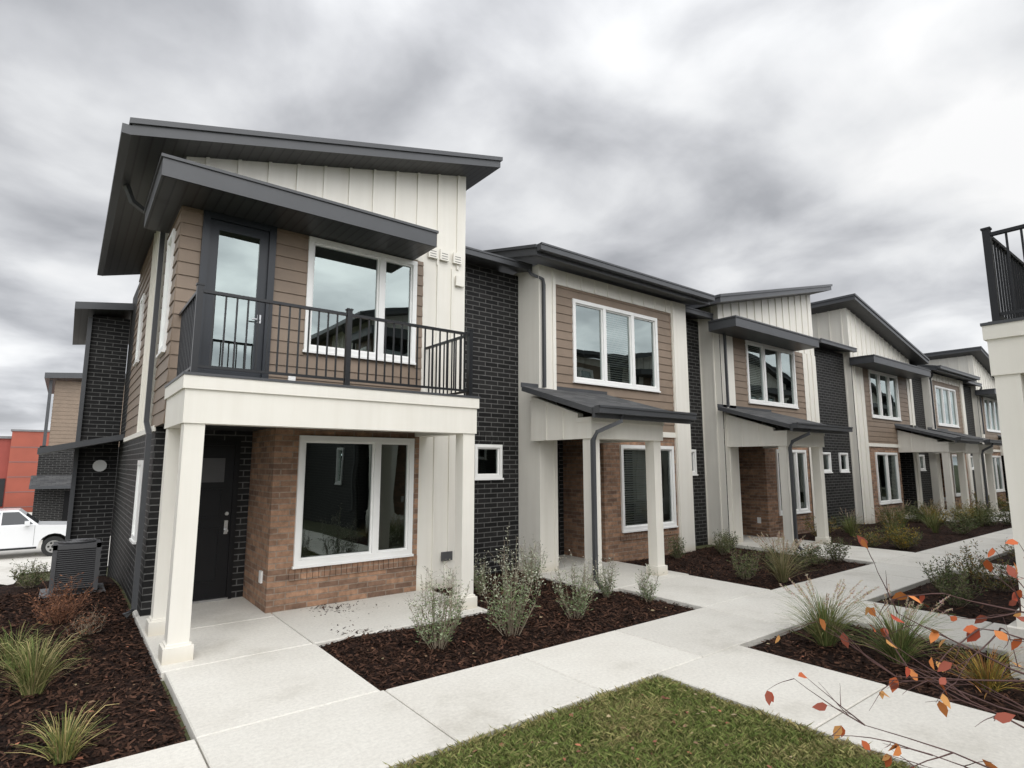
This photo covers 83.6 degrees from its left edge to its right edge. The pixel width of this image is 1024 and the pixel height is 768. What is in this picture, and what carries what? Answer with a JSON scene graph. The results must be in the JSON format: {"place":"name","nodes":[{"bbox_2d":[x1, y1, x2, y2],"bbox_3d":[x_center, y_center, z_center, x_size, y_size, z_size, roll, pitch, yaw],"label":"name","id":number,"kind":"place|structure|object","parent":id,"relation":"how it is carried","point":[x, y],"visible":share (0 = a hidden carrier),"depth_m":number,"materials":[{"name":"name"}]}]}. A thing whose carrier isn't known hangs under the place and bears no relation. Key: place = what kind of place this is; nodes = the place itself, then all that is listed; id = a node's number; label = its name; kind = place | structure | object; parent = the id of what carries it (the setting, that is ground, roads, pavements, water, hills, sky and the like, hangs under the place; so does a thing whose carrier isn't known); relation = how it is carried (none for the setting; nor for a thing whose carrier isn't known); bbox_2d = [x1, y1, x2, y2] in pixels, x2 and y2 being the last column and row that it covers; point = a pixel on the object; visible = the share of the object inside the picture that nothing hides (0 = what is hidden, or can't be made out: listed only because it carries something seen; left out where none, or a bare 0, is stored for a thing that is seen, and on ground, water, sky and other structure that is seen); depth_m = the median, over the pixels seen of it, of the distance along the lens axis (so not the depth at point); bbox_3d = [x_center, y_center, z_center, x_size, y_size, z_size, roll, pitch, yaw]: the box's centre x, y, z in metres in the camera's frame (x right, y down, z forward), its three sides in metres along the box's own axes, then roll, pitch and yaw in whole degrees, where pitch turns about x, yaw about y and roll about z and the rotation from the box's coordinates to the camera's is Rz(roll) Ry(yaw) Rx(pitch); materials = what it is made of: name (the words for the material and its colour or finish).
{"place":"outdoors","nodes":[
{"label":"outdoors","id":0,"kind":"place"},
{"bbox_2d":[0,438,39,508],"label":"walls","id":1,"kind":"structure","parent":0,"point":[5,445],"depth_m":46.21,"materials":[{"name":"red paint"}]},
{"bbox_2d":[0,429,49,438],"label":"grey roof","id":2,"kind":"structure","parent":1,"relation":"on","point":[6,437],"depth_m":46.65,"materials":[{"name":"metal"}]},
{"bbox_2d":[14,518,863,740],"bbox_3d":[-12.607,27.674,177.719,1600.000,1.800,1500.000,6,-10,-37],"label":"ground","id":3,"kind":"structure","parent":0,"point":[186,734],"depth_m":5.50,"materials":[{"name":"soil"}]},
{"bbox_2d":[0,574,18,585],"bbox_3d":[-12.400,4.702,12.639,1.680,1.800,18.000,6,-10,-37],"label":"concrete walk","id":4,"kind":"structure","parent":3,"relation":"on","point":[6,580],"depth_m":18.62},
{"bbox_2d":[3,431,49,511],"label":"background building","id":5,"kind":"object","parent":3,"relation":"on","point":[23,462],"depth_m":46.56,"materials":[{"name":"paint"}]},
{"bbox_2d":[0,512,110,574],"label":"parking lot","id":6,"kind":"structure","parent":3,"relation":"on","point":[18,557],"depth_m":23.06,"materials":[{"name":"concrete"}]},
{"bbox_2d":[0,508,66,555],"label":"pickup truck","id":7,"kind":"object","parent":6,"relation":"on","point":[21,529],"visible":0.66,"depth_m":23.50,"materials":[{"name":"white paint"}]},
{"bbox_2d":[29,372,125,539],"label":"brown townhouse","id":8,"kind":"structure","parent":3,"relation":"on","point":[50,482],"depth_m":29.62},
{"bbox_2d":[0,576,186,767],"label":"mulch bed","id":9,"kind":"object","parent":3,"relation":"on","point":[13,589],"visible":0.51,"depth_m":5.07,"materials":[{"name":"brown wood"}]},
{"bbox_2d":[0,622,56,669],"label":"ornamental grass","id":10,"kind":"object","parent":9,"relation":"on","point":[9,652],"depth_m":5.75,"materials":[{"name":"green plant"}]},
{"bbox_2d":[9,558,50,587],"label":"green shrub","id":11,"kind":"object","parent":9,"relation":"on","point":[31,582],"visible":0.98,"depth_m":9.84,"materials":[{"name":"green plant"}]},
{"bbox_2d":[0,626,92,697],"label":"ornamental grass","id":12,"kind":"object","parent":9,"relation":"on","point":[33,674],"depth_m":5.05,"materials":[{"name":"green plant"}]},
{"bbox_2d":[24,572,97,624],"bbox_3d":[-5.803,2.761,7.346,0.748,0.617,0.648,-2,-8,11],"label":"russet shrub","id":13,"kind":"object","parent":9,"relation":"on","point":[60,612],"visible":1,"depth_m":7.30,"materials":[{"name":"brown plant"}]},
{"bbox_2d":[10,702,115,765],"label":"ornamental grass","id":14,"kind":"object","parent":9,"relation":"on","point":[63,750],"depth_m":3.96,"materials":[{"name":"green plant"}]},
{"bbox_2d":[38,538,105,598],"bbox_3d":[-7.125,2.982,9.339,0.840,0.860,0.840,6,-10,-37],"label":"air conditioner unit","id":15,"kind":"object","parent":9,"relation":"on","point":[73,558],"visible":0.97,"depth_m":9.14,"materials":[{"name":"grey metal"}]},
{"bbox_2d":[61,600,109,636],"bbox_3d":[-5.069,2.807,6.864,0.481,0.394,0.480,2,-8,-16],"label":"russet shrub","id":16,"kind":"object","parent":9,"relation":"on","point":[87,626],"visible":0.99,"depth_m":6.84,"materials":[{"name":"brown plant"}]},
{"bbox_2d":[0,519,1023,767],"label":"mulch chips","id":17,"kind":"object","parent":9,"relation":"on","point":[122,607],"visible":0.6,"depth_m":6.34,"materials":[{"name":"brown wood"}]},
{"bbox_2d":[5,595,1023,767],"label":"fallen leaves","id":18,"kind":"object","parent":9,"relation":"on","point":[655,741],"visible":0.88,"depth_m":4.54,"materials":[{"name":"orange plant"}]},
{"bbox_2d":[321,571,694,690],"bbox_3d":[-0.453,3.190,8.148,4.870,0.045,3.980,6,-10,-37],"label":"mulch bed","id":19,"kind":"object","parent":3,"relation":"on","point":[444,653],"visible":0.39,"depth_m":6.70,"materials":[{"name":"brown wood"}]},
{"bbox_2d":[408,559,469,650],"bbox_3d":[-0.795,2.446,6.404,0.734,0.982,0.719,-3,-8,19],"label":"russian sage shrub","id":20,"kind":"object","parent":19,"relation":"on","point":[452,593],"visible":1,"depth_m":6.39,"materials":[{"name":"green plant"}]},
{"bbox_2d":[473,550,491,595],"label":"russian sage shrub","id":21,"kind":"object","parent":19,"relation":"on","point":[477,585],"visible":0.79,"depth_m":8.91,"materials":[{"name":"green plant"}]},
{"bbox_2d":[471,526,547,636],"bbox_3d":[-0.035,2.347,6.939,0.872,1.323,0.853,6,-10,-37],"label":"russian sage shrub","id":22,"kind":"object","parent":19,"relation":"on","point":[509,617],"visible":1,"depth_m":6.83,"materials":[{"name":"green plant"}]},
{"bbox_2d":[517,539,550,585],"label":"russian sage shrub","id":23,"kind":"object","parent":19,"relation":"on","point":[532,559],"visible":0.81,"depth_m":9.58,"materials":[{"name":"green plant"}]},
{"bbox_2d":[550,550,599,619],"bbox_3d":[0.847,2.676,7.644,0.668,0.865,0.766,-2,-8,12],"label":"russian sage shrub","id":24,"kind":"object","parent":19,"relation":"on","point":[582,595],"visible":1,"depth_m":7.59,"materials":[{"name":"green plant"}]},
{"bbox_2d":[594,554,620,597],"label":"russian sage shrub","id":25,"kind":"object","parent":19,"relation":"on","point":[605,590],"visible":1,"depth_m":8.71,"materials":[{"name":"green plant"}]},
{"bbox_2d":[634,563,663,602],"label":"russian sage shrub","id":26,"kind":"object","parent":19,"relation":"on","point":[644,592],"visible":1,"depth_m":8.47,"materials":[{"name":"green plant"}]},
{"bbox_2d":[37,117,1008,665],"bbox_3d":[10.857,2.684,25.175,49.030,10.003,14.035,6,-10,-37],"label":"townhouse row","id":27,"kind":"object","parent":3,"relation":"on","point":[355,369],"visible":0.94,"depth_m":10.46,"materials":[{"name":"brown"}]},
{"bbox_2d":[192,512,228,603],"bbox_3d":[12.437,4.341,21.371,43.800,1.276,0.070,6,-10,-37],"label":"door hardware","id":28,"kind":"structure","parent":27,"relation":"in","point":[225,530],"depth_m":8.47,"materials":[{"name":"silver metal"}]},
{"bbox_2d":[211,231,257,368],"bbox_3d":[-4.123,-1.045,8.296,0.710,2.450,0.020,6,-10,-37],"label":"door glass","id":29,"kind":"structure","parent":27,"relation":"in","point":[237,255],"depth_m":8.37,"materials":[{"name":"glass"}]},
{"bbox_2d":[129,228,1004,568],"bbox_3d":[12.480,2.232,23.180,46.435,4.850,4.885,6,-10,-37],"label":"windows white","id":30,"kind":"structure","parent":27,"relation":"in","point":[299,562],"depth_m":9.63,"materials":[{"name":"plastic"}]},
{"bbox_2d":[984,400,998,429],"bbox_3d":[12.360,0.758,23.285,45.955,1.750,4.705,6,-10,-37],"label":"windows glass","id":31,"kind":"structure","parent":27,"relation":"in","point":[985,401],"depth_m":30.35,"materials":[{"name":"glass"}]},
{"bbox_2d":[85,502,1023,767],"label":"concrete walk","id":32,"kind":"structure","parent":3,"relation":"on","point":[250,685],"depth_m":5.38,"materials":[{"name":"grey concrete"}]},
{"bbox_2d":[624,547,868,589],"bbox_3d":[4.701,3.703,11.844,4.150,0.045,3.580,6,-10,-37],"label":"mulch bed","id":33,"kind":"object","parent":3,"relation":"on","point":[758,576],"visible":0.47,"depth_m":11.26,"materials":[{"name":"brown wood"}]},
{"bbox_2d":[664,532,685,558],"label":"green shrub","id":34,"kind":"object","parent":33,"relation":"on","point":[677,553],"visible":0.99,"depth_m":12.34,"materials":[{"name":"green plant"}]},
{"bbox_2d":[712,529,736,554],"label":"green shrub","id":35,"kind":"object","parent":33,"relation":"on","point":[721,543],"visible":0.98,"depth_m":12.88,"materials":[{"name":"green plant"}]},
{"bbox_2d":[722,530,740,549],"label":"green shrub","id":36,"kind":"object","parent":33,"relation":"on","point":[733,539],"visible":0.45,"depth_m":13.53,"materials":[{"name":"green plant"}]},
{"bbox_2d":[727,545,765,579],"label":"green shrub","id":37,"kind":"object","parent":33,"relation":"on","point":[749,570],"visible":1,"depth_m":10.11,"materials":[{"name":"green plant"}]},
{"bbox_2d":[760,544,792,571],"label":"green shrub","id":38,"kind":"object","parent":33,"relation":"on","point":[767,558],"visible":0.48,"depth_m":10.88,"materials":[{"name":"green plant"}]},
{"bbox_2d":[748,532,822,582],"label":"ornamental grass","id":39,"kind":"object","parent":33,"relation":"on","point":[782,571],"depth_m":9.97,"materials":[{"name":"green plant"}]},
{"bbox_2d":[785,540,814,568],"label":"green shrub","id":40,"kind":"object","parent":33,"relation":"on","point":[803,557],"visible":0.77,"depth_m":11.13,"materials":[{"name":"green plant"}]},
{"bbox_2d":[803,542,833,564],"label":"green shrub","id":41,"kind":"object","parent":33,"relation":"on","point":[813,553],"visible":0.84,"depth_m":11.52,"materials":[{"name":"green plant"}]},
{"bbox_2d":[823,536,851,561],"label":"green shrub","id":42,"kind":"object","parent":33,"relation":"on","point":[835,557],"visible":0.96,"depth_m":11.93,"materials":[{"name":"green plant"}]},
{"bbox_2d":[749,623,1023,720],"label":"mulch bed","id":43,"kind":"object","parent":3,"relation":"on","point":[883,675],"visible":0.41,"depth_m":5.87,"materials":[{"name":"brown wood"}]},
{"bbox_2d":[771,573,879,646],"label":"ornamental grass","id":44,"kind":"object","parent":43,"relation":"on","point":[822,637],"depth_m":6.42,"materials":[{"name":"green plant"}]},
{"bbox_2d":[840,584,968,663],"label":"ornamental grass","id":45,"kind":"object","parent":43,"relation":"on","point":[901,639],"depth_m":5.88,"materials":[{"name":"green plant"}]},
{"bbox_2d":[921,640,1023,692],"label":"ornamental grass","id":46,"kind":"object","parent":43,"relation":"on","point":[989,671],"depth_m":5.15,"materials":[{"name":"green plant"}]},
{"bbox_2d":[798,519,1011,552],"bbox_3d":[12.250,4.539,17.873,10.800,0.045,3.980,6,-10,-37],"label":"mulch bed","id":47,"kind":"object","parent":3,"relation":"on","point":[941,536],"visible":0.24,"depth_m":16.46,"materials":[{"name":"brown wood"}]},
{"bbox_2d":[802,514,837,536],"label":"green shrub","id":48,"kind":"object","parent":47,"relation":"on","point":[813,530],"visible":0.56,"depth_m":15.82,"materials":[{"name":"green plant"}]},
{"bbox_2d":[829,507,869,532],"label":"ornamental grass","id":49,"kind":"object","parent":47,"relation":"on","point":[847,531],"depth_m":16.93,"materials":[{"name":"green plant"}]},
{"bbox_2d":[836,509,864,535],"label":"ornamental grass","id":50,"kind":"object","parent":47,"relation":"on","point":[851,530],"depth_m":16.24,"materials":[{"name":"green plant"}]},
{"bbox_2d":[849,523,891,546],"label":"green shrub","id":51,"kind":"object","parent":47,"relation":"on","point":[874,538],"visible":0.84,"depth_m":14.05,"materials":[{"name":"green plant"}]},
{"bbox_2d":[873,507,903,527],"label":"green shrub","id":52,"kind":"object","parent":47,"relation":"on","point":[894,518],"visible":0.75,"depth_m":17.85,"materials":[{"name":"green plant"}]},
{"bbox_2d":[872,502,904,525],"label":"ornamental grass","id":53,"kind":"object","parent":47,"relation":"on","point":[888,515],"depth_m":18.59,"materials":[{"name":"green plant"}]},
{"bbox_2d":[872,513,908,535],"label":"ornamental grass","id":54,"kind":"object","parent":47,"relation":"on","point":[893,526],"depth_m":15.66,"materials":[{"name":"green plant"}]},
{"bbox_2d":[879,502,906,524],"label":"green shrub","id":55,"kind":"object","parent":47,"relation":"on","point":[885,510],"visible":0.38,"depth_m":19.04,"materials":[{"name":"green plant"}]},
{"bbox_2d":[888,500,913,526],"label":"ornamental grass","id":56,"kind":"object","parent":47,"relation":"on","point":[904,518],"depth_m":18.55,"materials":[{"name":"green plant"}]},
{"bbox_2d":[883,522,919,549],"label":"green shrub","id":57,"kind":"object","parent":47,"relation":"on","point":[903,542],"visible":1,"depth_m":13.66,"materials":[{"name":"green plant"}]},
{"bbox_2d":[887,527,923,547],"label":"green shrub","id":58,"kind":"object","parent":47,"relation":"on","point":[907,544],"visible":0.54,"depth_m":13.87,"materials":[{"name":"green plant"}]},
{"bbox_2d":[899,498,923,521],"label":"green shrub","id":59,"kind":"object","parent":47,"relation":"on","point":[914,519],"visible":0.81,"depth_m":20.06,"materials":[{"name":"green plant"}]},
{"bbox_2d":[915,505,942,527],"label":"ornamental grass","id":60,"kind":"object","parent":47,"relation":"on","point":[928,525],"depth_m":18.45,"materials":[{"name":"green plant"}]},
{"bbox_2d":[917,500,942,521],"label":"green shrub","id":61,"kind":"object","parent":47,"relation":"on","point":[931,510],"visible":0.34,"depth_m":19.97,"materials":[{"name":"green plant"}]},
{"bbox_2d":[916,501,950,532],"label":"ornamental grass","id":62,"kind":"object","parent":47,"relation":"on","point":[934,522],"depth_m":17.03,"materials":[{"name":"green plant"}]},
{"bbox_2d":[919,504,950,523],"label":"green shrub","id":63,"kind":"object","parent":47,"relation":"on","point":[942,521],"visible":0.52,"depth_m":19.52,"materials":[{"name":"green plant"}]},
{"bbox_2d":[945,495,967,519],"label":"ornamental grass","id":64,"kind":"object","parent":47,"relation":"on","point":[958,508],"depth_m":20.37,"materials":[{"name":"green plant"}]},
{"bbox_2d":[944,502,975,525],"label":"green shrub","id":65,"kind":"object","parent":47,"relation":"on","point":[970,512],"visible":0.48,"depth_m":18.89,"materials":[{"name":"green plant"}]},
{"bbox_2d":[943,513,977,534],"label":"green shrub","id":66,"kind":"object","parent":47,"relation":"on","point":[966,527],"visible":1,"depth_m":16.59,"materials":[{"name":"green plant"}]},
{"bbox_2d":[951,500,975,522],"bbox_3d":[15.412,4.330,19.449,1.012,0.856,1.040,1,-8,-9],"label":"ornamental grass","id":67,"kind":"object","parent":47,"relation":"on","point":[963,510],"depth_m":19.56,"materials":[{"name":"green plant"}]},
{"bbox_2d":[954,509,987,527],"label":"green shrub","id":68,"kind":"object","parent":47,"relation":"on","point":[973,520],"visible":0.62,"depth_m":18.25,"materials":[{"name":"green plant"}]},
{"bbox_2d":[961,499,990,516],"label":"green shrub","id":69,"kind":"object","parent":47,"relation":"on","point":[972,506],"visible":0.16,"depth_m":20.54,"materials":[{"name":"green plant"}]},
{"bbox_2d":[968,500,997,525],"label":"ornamental grass","id":70,"kind":"object","parent":47,"relation":"on","point":[983,514],"depth_m":18.76,"materials":[{"name":"green plant"}]},
{"bbox_2d":[970,499,996,518],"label":"green shrub","id":71,"kind":"object","parent":47,"relation":"on","point":[984,506],"visible":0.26,"depth_m":20.11,"materials":[{"name":"green plant"}]},
{"bbox_2d":[973,506,1004,525],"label":"green shrub","id":72,"kind":"object","parent":47,"relation":"on","point":[988,522],"visible":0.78,"depth_m":18.81,"materials":[{"name":"green plant"}]},
{"bbox_2d":[990,505,1011,524],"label":"green shrub","id":73,"kind":"object","parent":47,"relation":"on","point":[1006,521],"visible":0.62,"depth_m":19.09,"materials":[{"name":"green plant"}]},
{"bbox_2d":[877,574,1020,624],"bbox_3d":[7.682,3.241,8.518,3.980,0.045,2.860,6,-10,-37],"label":"mulch bed","id":74,"kind":"object","parent":3,"relation":"on","point":[995,598],"visible":0.42,"depth_m":8.46,"materials":[{"name":"brown wood"}]},
{"bbox_2d":[916,552,972,593],"bbox_3d":[6.863,2.963,9.047,0.738,0.683,0.754,-2,-8,14],"label":"green shrub","id":75,"kind":"object","parent":74,"relation":"on","point":[942,573],"visible":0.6,"depth_m":9.00,"materials":[{"name":"green plant"}]},
{"bbox_2d":[926,563,987,606],"bbox_3d":[6.390,2.892,8.250,0.859,0.607,0.689,6,-10,-37],"label":"green shrub","id":76,"kind":"object","parent":74,"relation":"on","point":[964,589],"visible":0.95,"depth_m":8.17,"materials":[{"name":"green plant"}]},
{"bbox_2d":[946,539,1003,579],"bbox_3d":[8.195,3.095,10.118,0.751,0.717,0.819,6,-10,-37],"label":"green shrub","id":77,"kind":"object","parent":74,"relation":"on","point":[970,568],"visible":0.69,"depth_m":10.14,"materials":[{"name":"green plant"}]},
{"bbox_2d":[970,556,1018,591],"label":"green shrub","id":78,"kind":"object","parent":74,"relation":"on","point":[989,582],"visible":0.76,"depth_m":9.22,"materials":[{"name":"green plant"}]},
{"bbox_2d":[980,224,1023,627],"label":"townhouse row","id":79,"kind":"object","parent":3,"relation":"on","point":[1003,337],"visible":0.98,"depth_m":5.72,"materials":[{"name":"white"}]},
{"bbox_2d":[991,552,1015,565],"bbox_3d":[14.004,3.913,13.357,9.000,0.045,2.860,6,-10,-37],"label":"mulch bed","id":80,"kind":"object","parent":3,"relation":"on","point":[1005,560],"visible":0.36,"depth_m":12.19,"materials":[{"name":"brown wood"}]},
{"bbox_2d":[995,541,1015,560],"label":"green shrub","id":81,"kind":"object","parent":80,"relation":"on","point":[1012,551],"visible":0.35,"depth_m":11.85,"materials":[{"name":"green plant"}]},
{"bbox_2d":[1006,620,1023,679],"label":"raised porch slab","id":82,"kind":"structure","parent":3,"relation":"on","point":[1013,628],"depth_m":5.45,"materials":[{"name":"concrete"}]},
{"bbox_3d":[23.406,5.724,26.414,8.000,0.045,3.980,6,-10,-37],"label":"mulch bed","id":83,"kind":"object","parent":3,"relation":"on","visible":0},
{"bbox_2d":[997,495,1009,511],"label":"green shrub","id":84,"kind":"object","parent":83,"relation":"on","point":[1001,504],"visible":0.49,"depth_m":24.15,"materials":[{"name":"green plant"}]},
{"bbox_2d":[0,0,1023,435],"label":"sky","id":85,"kind":"structure","parent":0,"point":[864,148],"materials":[{"name":"grey"}]},
{"bbox_2d":[382,673,918,767],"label":"lawn","id":86,"kind":"structure","parent":0,"point":[697,739],"depth_m":4.16,"materials":[{"name":"plant"}]},
{"bbox_2d":[765,535,1023,767],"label":"red leaved sapling","id":87,"kind":"object","parent":86,"relation":"on","point":[972,633],"visible":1,"depth_m":2.16,"materials":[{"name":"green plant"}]},
{"bbox_2d":[970,490,990,507],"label":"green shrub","id":88,"kind":"object","parent":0,"point":[974,493],"visible":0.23,"depth_m":25.77,"materials":[{"name":"green plant"}]}
]}

